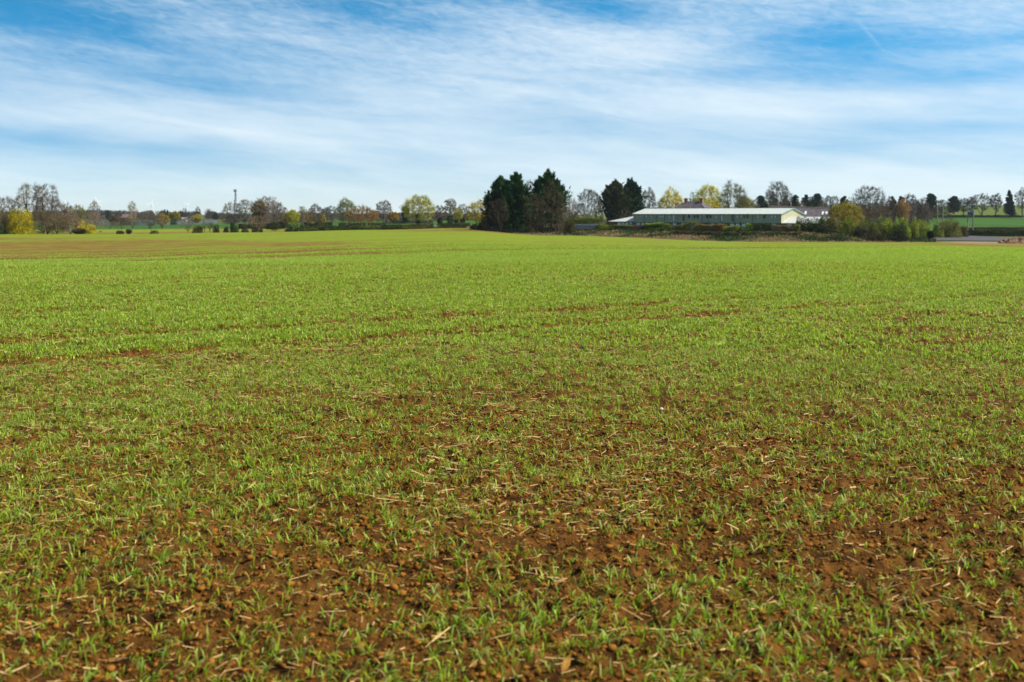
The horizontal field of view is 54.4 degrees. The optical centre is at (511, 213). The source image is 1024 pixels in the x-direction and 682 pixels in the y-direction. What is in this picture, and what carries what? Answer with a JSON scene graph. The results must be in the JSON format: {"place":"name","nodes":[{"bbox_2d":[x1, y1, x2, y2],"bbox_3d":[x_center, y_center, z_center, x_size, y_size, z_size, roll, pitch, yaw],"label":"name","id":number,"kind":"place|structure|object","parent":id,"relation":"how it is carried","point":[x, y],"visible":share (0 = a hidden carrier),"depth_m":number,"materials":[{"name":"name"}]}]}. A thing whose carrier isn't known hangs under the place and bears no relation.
{"place":"outdoors","nodes":[
{"label":"outdoors","id":0,"kind":"place"},
{"bbox_2d":[96,220,216,224],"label":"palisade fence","id":1,"kind":"object","parent":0,"point":[169,223],"visible":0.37,"depth_m":538.77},
{"bbox_2d":[0,205,1023,681],"bbox_3d":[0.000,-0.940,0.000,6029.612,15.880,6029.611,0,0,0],"label":"ground","id":2,"kind":"structure","parent":0,"point":[140,239],"depth_m":5.43,"materials":[{"name":"green plant"}]},
{"bbox_2d":[0,207,20,233],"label":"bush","id":3,"kind":"object","parent":2,"relation":"on","point":[3,221],"visible":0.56,"depth_m":238.81,"materials":[{"name":"brown plant"}]},
{"bbox_2d":[0,196,21,228],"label":"bare tree","id":4,"kind":"object","parent":2,"relation":"on","point":[10,203],"visible":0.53,"depth_m":244.08,"materials":[{"name":"grey plant"}]},
{"bbox_2d":[4,207,34,233],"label":"bush","id":5,"kind":"object","parent":2,"relation":"on","point":[21,226],"visible":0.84,"depth_m":237.23,"materials":[{"name":"yellow plant"}]},
{"bbox_2d":[13,181,46,233],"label":"bare tree","id":6,"kind":"object","parent":2,"relation":"on","point":[26,193],"visible":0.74,"depth_m":245.24,"materials":[{"name":"grey plant"}]},
{"bbox_2d":[27,210,59,233],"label":"bare tree","id":7,"kind":"object","parent":2,"relation":"on","point":[42,218],"visible":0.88,"depth_m":240.27,"materials":[{"name":"brown plant"}]},
{"bbox_2d":[31,183,63,233],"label":"bare tree","id":8,"kind":"object","parent":2,"relation":"on","point":[45,194],"visible":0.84,"depth_m":243.26,"materials":[{"name":"grey plant"}]},
{"bbox_2d":[42,213,73,233],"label":"bare tree","id":9,"kind":"object","parent":2,"relation":"on","point":[56,221],"visible":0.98,"depth_m":239.31,"materials":[{"name":"brown plant"}]},
{"bbox_2d":[39,199,77,232],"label":"bare tree","id":10,"kind":"object","parent":2,"relation":"on","point":[65,204],"visible":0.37,"depth_m":250.09,"materials":[{"name":"grey plant"}]},
{"bbox_2d":[52,209,84,233],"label":"bare tree","id":11,"kind":"object","parent":2,"relation":"on","point":[72,226],"visible":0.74,"depth_m":242.68,"materials":[{"name":"brown plant"}]},
{"bbox_2d":[67,204,88,226],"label":"bare tree","id":12,"kind":"object","parent":2,"relation":"on","point":[76,211],"visible":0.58,"depth_m":265.79,"materials":[{"name":"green plant"}]},
{"bbox_2d":[88,201,100,224],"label":"bare tree","id":13,"kind":"object","parent":2,"relation":"on","point":[94,203],"visible":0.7,"depth_m":299.90,"materials":[{"name":"grey plant"}]},
{"bbox_2d":[84,212,105,232],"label":"bare tree","id":14,"kind":"object","parent":2,"relation":"on","point":[92,216],"visible":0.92,"depth_m":261.93,"materials":[{"name":"brown plant"}]},
{"bbox_2d":[139,210,162,228],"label":"bare tree","id":15,"kind":"object","parent":2,"relation":"on","point":[151,217],"visible":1,"depth_m":371.34,"materials":[{"name":"grey plant"}]},
{"bbox_2d":[0,208,458,219],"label":"distant woodland","id":16,"kind":"object","parent":2,"relation":"on","point":[108,214],"visible":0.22,"depth_m":848.35,"materials":[{"name":"brown plant"}]},
{"bbox_2d":[221,202,243,226],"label":"bare tree","id":17,"kind":"object","parent":2,"relation":"on","point":[231,213],"visible":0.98,"depth_m":344.49,"materials":[{"name":"grey plant"}]},
{"bbox_2d":[237,199,253,223],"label":"bare tree","id":18,"kind":"object","parent":2,"relation":"on","point":[245,218],"visible":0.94,"depth_m":344.63,"materials":[{"name":"grey plant"}]},
{"bbox_2d":[250,200,267,227],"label":"bare tree","id":19,"kind":"object","parent":2,"relation":"on","point":[256,208],"visible":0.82,"depth_m":339.15,"materials":[{"name":"brown plant"}]},
{"bbox_2d":[248,215,270,227],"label":"bare tree","id":20,"kind":"object","parent":2,"relation":"on","point":[257,219],"visible":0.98,"depth_m":329.57,"materials":[{"name":"brown plant"}]},
{"bbox_2d":[238,222,288,228],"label":"hedge","id":21,"kind":"object","parent":2,"relation":"on","point":[249,226],"visible":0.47,"depth_m":344.45,"materials":[{"name":"green plant"}]},
{"bbox_2d":[257,195,278,222],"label":"bare tree","id":22,"kind":"object","parent":2,"relation":"on","point":[265,199],"visible":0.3,"depth_m":364.24,"materials":[{"name":"grey plant"}]},
{"bbox_2d":[262,200,285,222],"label":"bare tree","id":23,"kind":"object","parent":2,"relation":"on","point":[274,208],"visible":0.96,"depth_m":337.29,"materials":[{"name":"grey plant"}]},
{"bbox_2d":[286,209,300,226],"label":"leafing tree","id":24,"kind":"object","parent":2,"relation":"on","point":[294,213],"visible":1,"depth_m":334.37,"materials":[{"name":"green plant"}]},
{"bbox_2d":[308,202,324,222],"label":"bare tree","id":25,"kind":"object","parent":2,"relation":"on","point":[311,210],"visible":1,"depth_m":331.46,"materials":[{"name":"grey plant"}]},
{"bbox_2d":[321,205,339,221],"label":"bare tree","id":26,"kind":"object","parent":2,"relation":"on","point":[332,214],"visible":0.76,"depth_m":479.36,"materials":[{"name":"grey plant"}]},
{"bbox_2d":[325,225,350,230],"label":"hedge","id":27,"kind":"object","parent":2,"relation":"on","point":[335,227],"visible":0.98,"depth_m":232.42,"materials":[{"name":"green plant"}]},
{"bbox_2d":[336,197,355,224],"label":"bare tree","id":28,"kind":"object","parent":2,"relation":"on","point":[343,204],"visible":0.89,"depth_m":321.12,"materials":[{"name":"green plant"}]},
{"bbox_2d":[221,212,487,223],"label":"distant woodland","id":29,"kind":"object","parent":2,"relation":"on","point":[338,217],"visible":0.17,"depth_m":512.59,"materials":[{"name":"brown plant"}]},
{"bbox_2d":[344,206,378,225],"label":"bare tree","id":30,"kind":"object","parent":2,"relation":"on","point":[362,210],"visible":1,"depth_m":247.00,"materials":[{"name":"brown plant"}]},
{"bbox_2d":[350,225,381,229],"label":"hedge","id":31,"kind":"object","parent":2,"relation":"on","point":[376,227],"visible":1,"depth_m":232.42,"materials":[{"name":"green plant"}]},
{"bbox_2d":[376,200,391,224],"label":"bare tree","id":32,"kind":"object","parent":2,"relation":"on","point":[385,212],"visible":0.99,"depth_m":329.31,"materials":[{"name":"grey plant"}]},
{"bbox_2d":[381,223,433,229],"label":"hedge","id":33,"kind":"object","parent":2,"relation":"on","point":[410,226],"visible":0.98,"depth_m":232.41,"materials":[{"name":"green plant"}]},
{"bbox_2d":[385,220,433,223],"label":"hedge","id":34,"kind":"object","parent":2,"relation":"on","point":[402,222],"visible":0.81,"depth_m":419.39,"materials":[{"name":"green plant"}]},
{"bbox_2d":[399,193,435,223],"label":"leafing tree","id":35,"kind":"object","parent":2,"relation":"on","point":[407,209],"visible":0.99,"depth_m":328.81,"materials":[{"name":"green plant"}]},
{"bbox_2d":[433,205,446,222],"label":"bare tree","id":36,"kind":"object","parent":2,"relation":"on","point":[437,213],"visible":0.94,"depth_m":344.43,"materials":[{"name":"grey plant"}]},
{"bbox_2d":[443,198,456,222],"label":"bare tree","id":37,"kind":"object","parent":2,"relation":"on","point":[450,217],"visible":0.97,"depth_m":334.73,"materials":[{"name":"grey plant"}]},
{"bbox_2d":[437,222,469,227],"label":"hedge","id":38,"kind":"object","parent":2,"relation":"on","point":[452,225],"visible":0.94,"depth_m":232.48,"materials":[{"name":"green plant"}]},
{"bbox_2d":[488,195,510,231],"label":"bare tree","id":39,"kind":"object","parent":2,"relation":"on","point":[498,214],"visible":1,"depth_m":197.92,"materials":[{"name":"brown plant"}]},
{"bbox_2d":[0,242,1023,681],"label":"young wheat","id":40,"kind":"object","parent":2,"relation":"on","point":[874,258],"visible":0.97,"depth_m":10.06,"materials":[{"name":"green plant"}]},
{"bbox_2d":[0,301,1023,681],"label":"soil clods","id":41,"kind":"object","parent":2,"relation":"on","point":[926,591],"visible":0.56,"depth_m":4.83,"materials":[{"name":"brown soil"}]},
{"bbox_2d":[0,260,1023,681],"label":"straw","id":42,"kind":"object","parent":2,"relation":"on","point":[486,466],"visible":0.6,"depth_m":6.64,"materials":[{"name":"beige plant"}]},
{"bbox_2d":[573,217,600,230],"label":"hedge","id":43,"kind":"object","parent":2,"relation":"on","point":[589,219],"visible":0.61,"depth_m":249.20,"materials":[{"name":"green plant"}]},
{"bbox_2d":[576,188,601,216],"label":"bare tree","id":44,"kind":"object","parent":2,"relation":"on","point":[581,205],"visible":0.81,"depth_m":303.95,"materials":[{"name":"grey plant"}]},
{"bbox_2d":[595,178,641,220],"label":"conifer","id":45,"kind":"object","parent":2,"relation":"on","point":[615,201],"visible":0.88,"depth_m":319.59,"materials":[{"name":"green plant"}]},
{"bbox_2d":[608,216,633,226],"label":"wing","id":46,"kind":"structure","parent":2,"relation":"on","point":[626,221],"depth_m":303.22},
{"bbox_2d":[623,177,649,217],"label":"conifer","id":47,"kind":"object","parent":2,"relation":"on","point":[635,189],"visible":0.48,"depth_m":326.35,"materials":[{"name":"green plant"}]},
{"bbox_2d":[641,187,656,207],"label":"bare tree","id":48,"kind":"object","parent":2,"relation":"on","point":[653,199],"visible":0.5,"depth_m":338.84,"materials":[{"name":"grey plant"}]},
{"bbox_2d":[656,185,683,207],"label":"leafing tree","id":49,"kind":"object","parent":2,"relation":"on","point":[672,201],"visible":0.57,"depth_m":338.71,"materials":[{"name":"yellow plant"}]},
{"bbox_2d":[673,198,712,207],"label":"hip roof house","id":50,"kind":"structure","parent":2,"relation":"on","point":[693,204],"depth_m":333.45,"materials":[{"name":"grey brick"}]},
{"bbox_2d":[691,183,722,207],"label":"leafing tree","id":51,"kind":"object","parent":2,"relation":"on","point":[712,200],"visible":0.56,"depth_m":373.20,"materials":[{"name":"yellow plant"}]},
{"bbox_2d":[631,208,804,229],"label":"school building","id":52,"kind":"structure","parent":2,"relation":"on","point":[742,217],"depth_m":283.67,"materials":[{"name":"cream painted wall panels"},{"name":"pale metal"},{"name":"glass"}]},
{"bbox_2d":[716,178,747,207],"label":"bare tree","id":53,"kind":"object","parent":2,"relation":"on","point":[727,203],"visible":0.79,"depth_m":349.00,"materials":[{"name":"grey plant"}]},
{"bbox_2d":[754,195,767,207],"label":"pine tree","id":54,"kind":"object","parent":2,"relation":"on","point":[760,201],"visible":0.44,"depth_m":393.90,"materials":[{"name":"green plant"}]},
{"bbox_2d":[763,179,793,206],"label":"bare tree","id":55,"kind":"object","parent":2,"relation":"on","point":[770,193],"visible":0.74,"depth_m":378.98,"materials":[{"name":"grey plant"}]},
{"bbox_2d":[768,206,837,225],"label":"slate barn","id":56,"kind":"structure","parent":2,"relation":"on","point":[813,211],"depth_m":296.76,"materials":[{"name":"grey stone"}]},
{"bbox_2d":[781,217,837,228],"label":"wing","id":57,"kind":"structure","parent":2,"relation":"on","point":[789,221],"depth_m":269.32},
{"bbox_2d":[806,193,824,206],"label":"pine tree","id":58,"kind":"object","parent":2,"relation":"on","point":[816,200],"visible":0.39,"depth_m":397.29,"materials":[{"name":"green plant"}]},
{"bbox_2d":[734,202,955,220],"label":"distant woodland","id":59,"kind":"object","parent":2,"relation":"on","point":[933,213],"visible":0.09,"depth_m":443.92,"materials":[{"name":"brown plant"}]},
{"bbox_2d":[853,186,885,217],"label":"bare tree","id":60,"kind":"object","parent":2,"relation":"on","point":[869,196],"visible":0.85,"depth_m":358.72,"materials":[{"name":"grey plant"}]},
{"bbox_2d":[882,196,896,222],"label":"bare tree","id":61,"kind":"object","parent":2,"relation":"on","point":[889,203],"visible":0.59,"depth_m":301.80,"materials":[{"name":"brown plant"}]},
{"bbox_2d":[895,198,911,223],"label":"leafing tree","id":62,"kind":"object","parent":2,"relation":"on","point":[903,208],"visible":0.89,"depth_m":259.56,"materials":[{"name":"brown plant"}]},
{"bbox_2d":[904,194,917,225],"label":"bare tree","id":63,"kind":"object","parent":2,"relation":"on","point":[913,211],"visible":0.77,"depth_m":289.52,"materials":[{"name":"brown plant"}]},
{"bbox_2d":[914,197,929,225],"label":"bare tree","id":64,"kind":"object","parent":2,"relation":"on","point":[925,207],"visible":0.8,"depth_m":292.36,"materials":[{"name":"brown plant"}]},
{"bbox_2d":[915,219,931,236],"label":"bush","id":65,"kind":"object","parent":2,"relation":"on","point":[923,230],"visible":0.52,"depth_m":205.47,"materials":[{"name":"green plant"}]},
{"bbox_2d":[925,193,937,212],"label":"pine tree","id":66,"kind":"object","parent":2,"relation":"on","point":[931,199],"visible":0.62,"depth_m":468.98,"materials":[{"name":"green plant"}]},
{"bbox_2d":[932,219,944,237],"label":"bush","id":67,"kind":"object","parent":2,"relation":"on","point":[938,230],"visible":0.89,"depth_m":209.69,"materials":[{"name":"green plant"}]},
{"bbox_2d":[941,218,962,236],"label":"bush","id":68,"kind":"object","parent":2,"relation":"on","point":[955,230],"visible":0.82,"depth_m":211.14,"materials":[{"name":"green plant"}]},
{"bbox_2d":[946,196,960,217],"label":"pine tree","id":69,"kind":"object","parent":2,"relation":"on","point":[954,203],"visible":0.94,"depth_m":483.84,"materials":[{"name":"green plant"}]},
{"bbox_2d":[970,193,992,217],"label":"bare tree","id":70,"kind":"object","parent":2,"relation":"on","point":[982,196],"visible":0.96,"depth_m":491.26,"materials":[{"name":"grey plant"}]},
{"bbox_2d":[960,226,1023,233],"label":"hedge","id":71,"kind":"object","parent":2,"relation":"on","point":[997,228],"visible":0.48,"depth_m":243.61,"materials":[{"name":"green plant"}]},
{"bbox_2d":[965,230,1023,235],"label":"hedge","id":72,"kind":"object","parent":2,"relation":"on","point":[1001,232],"visible":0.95,"depth_m":227.23,"materials":[{"name":"green plant"}]},
{"bbox_2d":[990,193,1002,217],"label":"bare tree","id":73,"kind":"object","parent":2,"relation":"on","point":[995,204],"visible":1,"depth_m":491.36,"materials":[{"name":"grey plant"}]},
{"bbox_2d":[1003,190,1015,217],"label":"pine tree","id":74,"kind":"object","parent":2,"relation":"on","point":[1009,209],"visible":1,"depth_m":490.67,"materials":[{"name":"green plant"}]},
{"bbox_2d":[998,237,1023,243],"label":"earth heap","id":75,"kind":"object","parent":2,"relation":"on","point":[1016,240],"visible":0.82,"depth_m":170.13,"materials":[{"name":"brown soil"}]},
{"bbox_2d":[1014,187,1023,217],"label":"bare tree","id":76,"kind":"object","parent":2,"relation":"on","point":[1020,192],"visible":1,"depth_m":491.83,"materials":[{"name":"grey plant"}]},
{"bbox_2d":[0,0,1023,214],"label":"sky","id":77,"kind":"structure","parent":0,"point":[173,104],"materials":[{"name":"blue"}]},
{"bbox_2d":[466,225,935,241],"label":"grass bank","id":78,"kind":"structure","parent":0,"point":[745,240],"depth_m":175.37,"materials":[{"name":"plant"}]},
{"bbox_2d":[466,200,488,223],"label":"leafing tree","id":79,"kind":"object","parent":78,"relation":"on","point":[476,213],"visible":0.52,"depth_m":236.97,"materials":[{"name":"yellow plant"}]},
{"bbox_2d":[479,174,510,227],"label":"conifer","id":80,"kind":"object","parent":78,"relation":"on","point":[493,194],"visible":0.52,"depth_m":206.94,"materials":[{"name":"green plant"}]},
{"bbox_2d":[493,171,536,228],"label":"conifer","id":81,"kind":"object","parent":78,"relation":"on","point":[514,193],"visible":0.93,"depth_m":202.71,"materials":[{"name":"green plant"}]},
{"bbox_2d":[522,190,549,229],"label":"bare tree","id":82,"kind":"object","parent":78,"relation":"on","point":[531,212],"visible":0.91,"depth_m":198.85,"materials":[{"name":"brown plant"}]},
{"bbox_2d":[526,168,573,228],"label":"conifer","id":83,"kind":"object","parent":78,"relation":"on","point":[541,182],"visible":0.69,"depth_m":208.38,"materials":[{"name":"green plant"}]},
{"bbox_2d":[535,180,568,231],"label":"bare tree","id":84,"kind":"object","parent":78,"relation":"on","point":[555,201],"visible":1,"depth_m":196.70,"materials":[{"name":"brown plant"}]},
{"bbox_2d":[555,205,572,229],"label":"bare tree","id":85,"kind":"object","parent":78,"relation":"on","point":[563,220],"visible":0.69,"depth_m":197.84,"materials":[{"name":"brown plant"}]},
{"bbox_2d":[561,217,576,233],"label":"bush","id":86,"kind":"object","parent":78,"relation":"on","point":[571,227],"visible":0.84,"depth_m":193.60,"materials":[{"name":"green plant"}]},
{"bbox_2d":[644,222,665,230],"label":"hedge","id":87,"kind":"object","parent":78,"relation":"on","point":[658,225],"visible":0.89,"depth_m":189.60,"materials":[{"name":"green plant"}]},
{"bbox_2d":[677,221,699,231],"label":"hedge","id":88,"kind":"object","parent":78,"relation":"on","point":[686,226],"visible":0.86,"depth_m":184.96,"materials":[{"name":"green plant"}]},
{"bbox_2d":[695,223,726,231],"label":"hedge","id":89,"kind":"object","parent":78,"relation":"on","point":[717,227],"visible":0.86,"depth_m":181.90,"materials":[{"name":"green plant"}]},
{"bbox_2d":[722,225,744,231],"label":"hedge","id":90,"kind":"object","parent":78,"relation":"on","point":[730,228],"visible":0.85,"depth_m":178.77,"materials":[{"name":"green plant"}]},
{"bbox_2d":[672,230,801,235],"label":"hedge","id":91,"kind":"object","parent":78,"relation":"on","point":[716,233],"visible":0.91,"depth_m":177.01,"materials":[{"name":"brown plant"}]},
{"bbox_2d":[745,223,772,231],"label":"hedge","id":92,"kind":"object","parent":78,"relation":"on","point":[767,227],"visible":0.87,"depth_m":175.96,"materials":[{"name":"green plant"}]},
{"bbox_2d":[772,224,800,231],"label":"hedge","id":93,"kind":"object","parent":78,"relation":"on","point":[790,228],"visible":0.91,"depth_m":174.12,"materials":[{"name":"green plant"}]},
{"bbox_2d":[795,216,809,231],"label":"bush","id":94,"kind":"object","parent":78,"relation":"on","point":[803,226],"visible":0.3,"depth_m":177.44,"materials":[{"name":"green plant"}]},
{"bbox_2d":[806,217,825,232],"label":"bush","id":95,"kind":"object","parent":78,"relation":"on","point":[814,227],"visible":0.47,"depth_m":175.63,"materials":[{"name":"green plant"}]},
{"bbox_2d":[820,214,837,232],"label":"bush","id":96,"kind":"object","parent":78,"relation":"on","point":[833,227],"visible":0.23,"depth_m":176.38,"materials":[{"name":"green plant"}]},
{"bbox_2d":[827,200,866,232],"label":"leafing tree","id":97,"kind":"object","parent":78,"relation":"on","point":[839,214],"visible":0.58,"depth_m":179.25,"materials":[{"name":"yellow plant"}]},
{"bbox_2d":[839,216,856,233],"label":"bush","id":98,"kind":"object","parent":78,"relation":"on","point":[846,227],"visible":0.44,"depth_m":175.65,"materials":[{"name":"green plant"}]},
{"bbox_2d":[855,204,874,231],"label":"bare tree","id":99,"kind":"object","parent":78,"relation":"on","point":[867,210],"visible":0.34,"depth_m":189.43,"materials":[{"name":"brown plant"}]},
{"bbox_2d":[855,217,883,235],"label":"bush","id":100,"kind":"object","parent":78,"relation":"on","point":[873,228],"visible":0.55,"depth_m":173.40,"materials":[{"name":"green plant"}]},
{"bbox_2d":[863,233,888,241],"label":"bush","id":101,"kind":"object","parent":78,"relation":"on","point":[880,236],"visible":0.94,"depth_m":168.81,"materials":[{"name":"green plant"}]},
{"bbox_2d":[868,203,894,227],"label":"bare tree","id":102,"kind":"object","parent":78,"relation":"on","point":[878,212],"visible":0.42,"depth_m":191.55,"materials":[{"name":"brown plant"}]},
{"bbox_2d":[879,217,897,236],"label":"bush","id":103,"kind":"object","parent":78,"relation":"on","point":[889,229],"visible":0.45,"depth_m":174.54,"materials":[{"name":"green plant"}]},
{"bbox_2d":[893,225,906,240],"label":"bush","id":104,"kind":"object","parent":78,"relation":"on","point":[902,233],"visible":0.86,"depth_m":169.65,"materials":[{"name":"green plant"}]},
{"bbox_2d":[893,216,911,236],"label":"bush","id":105,"kind":"object","parent":78,"relation":"on","point":[906,226],"visible":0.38,"depth_m":173.55,"materials":[{"name":"green plant"}]},
{"bbox_2d":[909,217,918,236],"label":"bush","id":106,"kind":"object","parent":78,"relation":"on","point":[913,231],"visible":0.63,"depth_m":174.69,"materials":[{"name":"green plant"}]},
{"bbox_2d":[933,236,1011,240],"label":"road","id":107,"kind":"structure","parent":0,"point":[978,238],"depth_m":202.58,"materials":[{"name":"grey asphalt"}]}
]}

